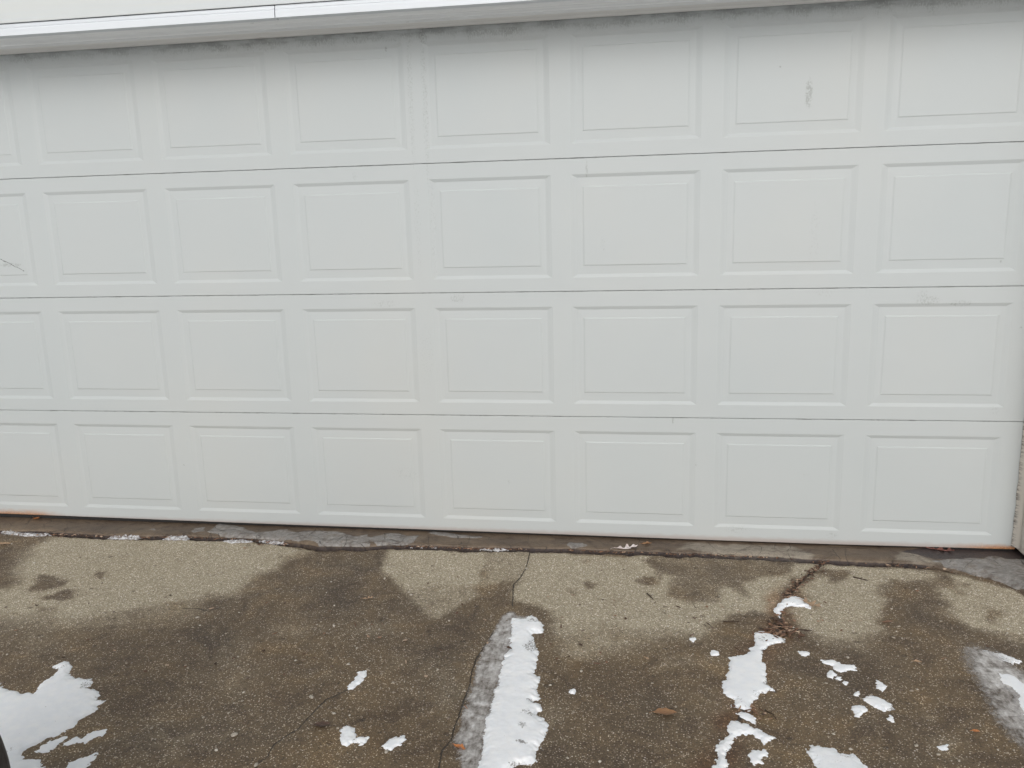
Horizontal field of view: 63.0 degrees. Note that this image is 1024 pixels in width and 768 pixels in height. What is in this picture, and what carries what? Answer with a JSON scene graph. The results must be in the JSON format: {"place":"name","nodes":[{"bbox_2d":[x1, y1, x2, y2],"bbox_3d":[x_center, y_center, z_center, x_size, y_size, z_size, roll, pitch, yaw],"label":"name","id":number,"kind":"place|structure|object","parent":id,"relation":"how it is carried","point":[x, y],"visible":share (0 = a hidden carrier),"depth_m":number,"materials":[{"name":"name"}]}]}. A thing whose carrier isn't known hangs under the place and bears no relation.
{"place":"outdoors","nodes":[
{"label":"outdoors","id":0,"kind":"place"},
{"bbox_2d":[0,534,1023,767],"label":"driveway","id":1,"kind":"structure","parent":0,"point":[963,697],"depth_m":2.76,"materials":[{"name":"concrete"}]},
{"bbox_2d":[0,735,10,767],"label":"tire","id":2,"kind":"object","parent":1,"relation":"on","point":[4,761],"visible":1,"depth_m":1.78,"materials":[{"name":"black rubber"}]},
{"bbox_2d":[0,531,51,536],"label":"snow crumb","id":3,"kind":"object","parent":1,"relation":"on","point":[19,533],"visible":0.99,"depth_m":3.92,"materials":[{"name":"white snow"}]},
{"bbox_2d":[34,736,67,752],"bbox_3d":[-1.287,1.006,2.332,0.063,0.011,0.093,0,12,9],"label":"snow patch","id":4,"kind":"object","parent":1,"relation":"on","point":[48,746],"visible":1,"depth_m":2.32,"materials":[{"name":"white snow"}]},
{"bbox_2d":[0,661,105,767],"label":"snow patch","id":5,"kind":"object","parent":1,"relation":"on","point":[60,701],"visible":0.96,"depth_m":2.48,"materials":[{"name":"white snow"}]},
{"bbox_2d":[66,752,97,767],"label":"snow patch","id":6,"kind":"object","parent":1,"relation":"on","point":[81,762],"visible":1,"depth_m":2.24,"materials":[{"name":"white snow"}]},
{"bbox_2d":[63,729,106,745],"bbox_3d":[-1.201,1.000,2.353,0.127,0.011,0.063,-9,14,-32],"label":"snow patch","id":7,"kind":"object","parent":1,"relation":"on","point":[89,737],"visible":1,"depth_m":2.35,"materials":[{"name":"white snow"}]},
{"bbox_2d":[108,534,141,539],"bbox_3d":[-1.782,0.705,3.863,0.170,0.019,0.075,0,12,9],"label":"snow crumb","id":8,"kind":"object","parent":1,"relation":"on","point":[134,537],"visible":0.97,"depth_m":3.85,"materials":[{"name":"white snow"}]},
{"bbox_2d":[163,535,189,540],"bbox_3d":[-1.535,0.704,3.832,0.128,0.018,0.080,0,12,9],"label":"snow crumb","id":9,"kind":"object","parent":1,"relation":"on","point":[181,537],"visible":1,"depth_m":3.82,"materials":[{"name":"white snow"}]},
{"bbox_2d":[223,539,252,542],"bbox_3d":[-1.237,0.710,3.774,0.152,0.015,0.055,0,12,9],"label":"snow crumb","id":10,"kind":"object","parent":1,"relation":"on","point":[238,541],"visible":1,"depth_m":3.76,"materials":[{"name":"white snow"}]},
{"bbox_2d":[259,540,287,544],"bbox_3d":[-1.041,0.709,3.757,0.229,0.015,0.056,-1,11,4],"label":"snow crumb","id":11,"kind":"object","parent":1,"relation":"on","point":[275,542],"visible":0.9,"depth_m":3.75,"materials":[{"name":"white snow"}]},
{"bbox_2d":[309,721,330,725],"bbox_3d":[-0.546,0.970,2.381,0.058,0.008,0.027,3,12,20],"label":"leaf","id":12,"kind":"object","parent":1,"relation":"on","point":[322,723],"visible":1,"depth_m":2.38,"materials":[{"name":"brown plant"}]},
{"bbox_2d":[339,725,355,746],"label":"snow patch","id":13,"kind":"object","parent":1,"relation":"on","point":[348,735],"visible":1,"depth_m":2.32,"materials":[{"name":"white snow"}]},
{"bbox_2d":[347,670,366,692],"bbox_3d":[-0.481,0.928,2.610,0.051,0.011,0.141,0,12,9],"label":"snow patch","id":14,"kind":"object","parent":1,"relation":"on","point":[359,678],"visible":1,"depth_m":2.61,"materials":[{"name":"white snow"}]},
{"bbox_2d":[354,736,369,745],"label":"snow patch","id":15,"kind":"object","parent":1,"relation":"on","point":[362,740],"visible":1,"depth_m":2.31,"materials":[{"name":"white snow"}]},
{"bbox_2d":[381,735,406,750],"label":"snow patch","id":16,"kind":"object","parent":1,"relation":"on","point":[390,744],"visible":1,"depth_m":2.29,"materials":[{"name":"white snow"}]},
{"bbox_2d":[454,613,526,767],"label":"ice sheet","id":17,"kind":"object","parent":1,"relation":"on","point":[479,698],"visible":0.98,"depth_m":2.51,"materials":[{"name":"grey ice"}]},
{"bbox_2d":[453,743,464,748],"bbox_3d":[-0.145,0.981,2.261,0.044,0.010,0.016,4,12,24],"label":"leaf","id":18,"kind":"object","parent":17,"relation":"on","point":[459,746],"visible":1,"depth_m":2.26,"materials":[{"name":"brown plant"}]},
{"bbox_2d":[480,548,507,551],"bbox_3d":[-0.069,0.712,3.619,0.215,0.014,0.050,0,12,9],"label":"snow crumb","id":19,"kind":"object","parent":1,"relation":"on","point":[497,549],"visible":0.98,"depth_m":3.60,"materials":[{"name":"white snow"}]},
{"bbox_2d":[5,532,988,719],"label":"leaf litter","id":20,"kind":"object","parent":1,"relation":"on","point":[778,631],"visible":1,"depth_m":3.03,"materials":[{"name":"brown plant"}]},
{"bbox_2d":[478,615,548,767],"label":"snow patch","id":21,"kind":"object","parent":1,"relation":"on","point":[515,730],"visible":1,"depth_m":2.42,"materials":[{"name":"white snow"}]},
{"bbox_2d":[569,688,575,693],"bbox_3d":[0.179,0.928,2.515,0.034,0.011,0.044,0,12,9],"label":"snow pellet","id":22,"kind":"object","parent":1,"relation":"on","point":[572,691],"visible":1,"depth_m":2.51},
{"bbox_2d":[649,708,675,714],"bbox_3d":[0.434,0.941,2.397,0.073,0.008,0.036,5,13,29],"label":"leaf","id":23,"kind":"object","parent":1,"relation":"on","point":[665,711],"visible":1,"depth_m":2.40,"materials":[{"name":"brown plant"}]},
{"bbox_2d":[710,650,718,655],"bbox_3d":[0.657,0.876,2.719,0.040,0.010,0.046,0,12,9],"label":"snow pellet","id":24,"kind":"object","parent":1,"relation":"on","point":[714,653],"visible":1,"depth_m":2.71},
{"bbox_2d":[711,721,775,767],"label":"snow patch","id":25,"kind":"object","parent":1,"relation":"on","point":[735,729],"visible":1,"depth_m":2.27,"materials":[{"name":"white snow"}]},
{"bbox_2d":[735,712,755,723],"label":"snow patch","id":26,"kind":"object","parent":1,"relation":"on","point":[747,717],"visible":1,"depth_m":2.37,"materials":[{"name":"white snow"}]},
{"bbox_2d":[722,631,784,711],"bbox_3d":[0.756,0.891,2.627,0.173,0.015,0.505,3,12,23],"label":"snow patch","id":27,"kind":"object","parent":1,"relation":"on","point":[744,685],"visible":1,"depth_m":2.57,"materials":[{"name":"white snow"}]},
{"bbox_2d":[748,749,768,765],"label":"snow patch","id":28,"kind":"object","parent":1,"relation":"on","point":[755,756],"visible":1,"depth_m":2.20,"materials":[{"name":"white snow"}]},
{"bbox_2d":[773,596,811,617],"bbox_3d":[0.997,0.802,3.021,0.191,0.015,0.127,-7,13,-25],"label":"snow patch","id":29,"kind":"object","parent":1,"relation":"on","point":[794,601],"visible":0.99,"depth_m":3.02,"materials":[{"name":"white snow"}]},
{"bbox_2d":[799,598,820,606],"bbox_3d":[1.078,0.789,3.026,0.048,0.008,0.095,-6,12,-22],"label":"leaf","id":30,"kind":"object","parent":29,"relation":"on","point":[812,603],"visible":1,"depth_m":3.02,"materials":[{"name":"brown plant"}]},
{"bbox_2d":[798,651,809,655],"bbox_3d":[0.945,0.873,2.698,0.040,0.010,0.040,0,12,9],"label":"snow pellet","id":31,"kind":"object","parent":1,"relation":"on","point":[804,653],"visible":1,"depth_m":2.70},
{"bbox_2d":[827,670,836,678],"bbox_3d":[0.986,0.896,2.577,0.040,0.010,0.062,0,12,9],"label":"snow pellet","id":32,"kind":"object","parent":1,"relation":"on","point":[831,674],"visible":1,"depth_m":2.57},
{"bbox_2d":[806,745,867,767],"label":"snow patch","id":33,"kind":"object","parent":1,"relation":"on","point":[823,757],"visible":1,"depth_m":2.17,"materials":[{"name":"white snow"}]},
{"bbox_2d":[820,659,856,672],"bbox_3d":[1.027,0.886,2.620,0.112,0.011,0.080,0,12,9],"label":"snow patch","id":34,"kind":"object","parent":1,"relation":"on","point":[839,667],"visible":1,"depth_m":2.61,"materials":[{"name":"white snow"}]},
{"bbox_2d":[851,705,867,717],"bbox_3d":[0.993,0.934,2.384,0.054,0.013,0.076,0,12,9],"label":"snow pellet","id":35,"kind":"object","parent":1,"relation":"on","point":[858,710],"visible":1,"depth_m":2.38},
{"bbox_2d":[863,695,894,711],"bbox_3d":[1.062,0.926,2.418,0.064,0.012,0.098,-10,14,-35],"label":"snow patch","id":36,"kind":"object","parent":1,"relation":"on","point":[883,705],"visible":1,"depth_m":2.41,"materials":[{"name":"white snow"}]},
{"bbox_2d":[876,680,886,691],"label":"snow patch","id":37,"kind":"object","parent":1,"relation":"on","point":[881,686],"visible":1,"depth_m":2.50,"materials":[{"name":"white snow"}]},
{"bbox_2d":[886,715,894,722],"bbox_3d":[1.064,0.941,2.348,0.028,0.010,0.048,0,12,9],"label":"snow pellet","id":38,"kind":"object","parent":1,"relation":"on","point":[890,718],"visible":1,"depth_m":2.34},
{"bbox_2d":[937,744,948,750],"bbox_3d":[1.149,0.966,2.215,0.052,0.009,0.030,-4,12,-14],"label":"snow pellet","id":39,"kind":"object","parent":1,"relation":"on","point":[943,748],"visible":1,"depth_m":2.21},
{"bbox_2d":[965,647,1023,742],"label":"ice sheet","id":40,"kind":"object","parent":1,"relation":"on","point":[988,667],"visible":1,"depth_m":2.47,"materials":[{"name":"grey ice"}]},
{"bbox_2d":[983,650,1021,664],"bbox_3d":[1.544,0.867,2.645,0.069,0.010,0.126,-11,15,-39],"label":"snow patch","id":41,"kind":"object","parent":1,"relation":"on","point":[1009,659],"visible":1,"depth_m":2.63,"materials":[{"name":"white snow"}]},
{"bbox_2d":[999,673,1023,714],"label":"snow patch","id":42,"kind":"object","parent":1,"relation":"on","point":[1015,683],"visible":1,"depth_m":2.48,"materials":[{"name":"white snow"}]},
{"bbox_2d":[0,516,1023,592],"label":"garage slab","id":43,"kind":"structure","parent":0,"point":[1003,567],"depth_m":3.62,"materials":[{"name":"concrete"}]},
{"bbox_2d":[611,544,636,548],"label":"snow patch","id":44,"kind":"object","parent":43,"relation":"on","point":[626,546],"visible":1,"depth_m":3.54,"materials":[{"name":"white snow"}]},
{"bbox_2d":[920,547,953,550],"bbox_3d":[1.746,0.676,3.431,0.124,0.011,0.041,3,12,21],"label":"leaf","id":45,"kind":"object","parent":43,"relation":"on","point":[941,549],"visible":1,"depth_m":3.43,"materials":[{"name":"brown plant"}]},
{"bbox_3d":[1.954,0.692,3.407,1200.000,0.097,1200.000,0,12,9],"label":"ground","id":46,"kind":"structure","parent":0,"visible":0},
{"bbox_2d":[0,0,1023,554],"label":"house","id":47,"kind":"structure","parent":46,"relation":"on","point":[32,26],"depth_m":3.20,"materials":[{"name":"plastic"}]},
{"bbox_2d":[0,0,1023,550],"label":"garage door","id":48,"kind":"structure","parent":47,"relation":"attached to","point":[746,274],"depth_m":3.48,"materials":[{"name":"paint"}]},
{"bbox_2d":[0,410,1023,548],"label":"door section","id":49,"kind":"structure","parent":48,"relation":"in","point":[918,483],"depth_m":3.64,"materials":[{"name":"paint"}]},
{"bbox_2d":[0,286,1023,420],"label":"door section","id":50,"kind":"structure","parent":48,"relation":"in","point":[877,353],"depth_m":3.54,"materials":[{"name":"paint"}]},
{"bbox_2d":[0,142,1023,297],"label":"door section","id":51,"kind":"structure","parent":48,"relation":"in","point":[947,215],"depth_m":3.43,"materials":[{"name":"paint"}]},
{"bbox_2d":[0,0,1023,178],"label":"door section","id":52,"kind":"structure","parent":48,"relation":"in","point":[864,73],"depth_m":3.32,"materials":[{"name":"paint"}]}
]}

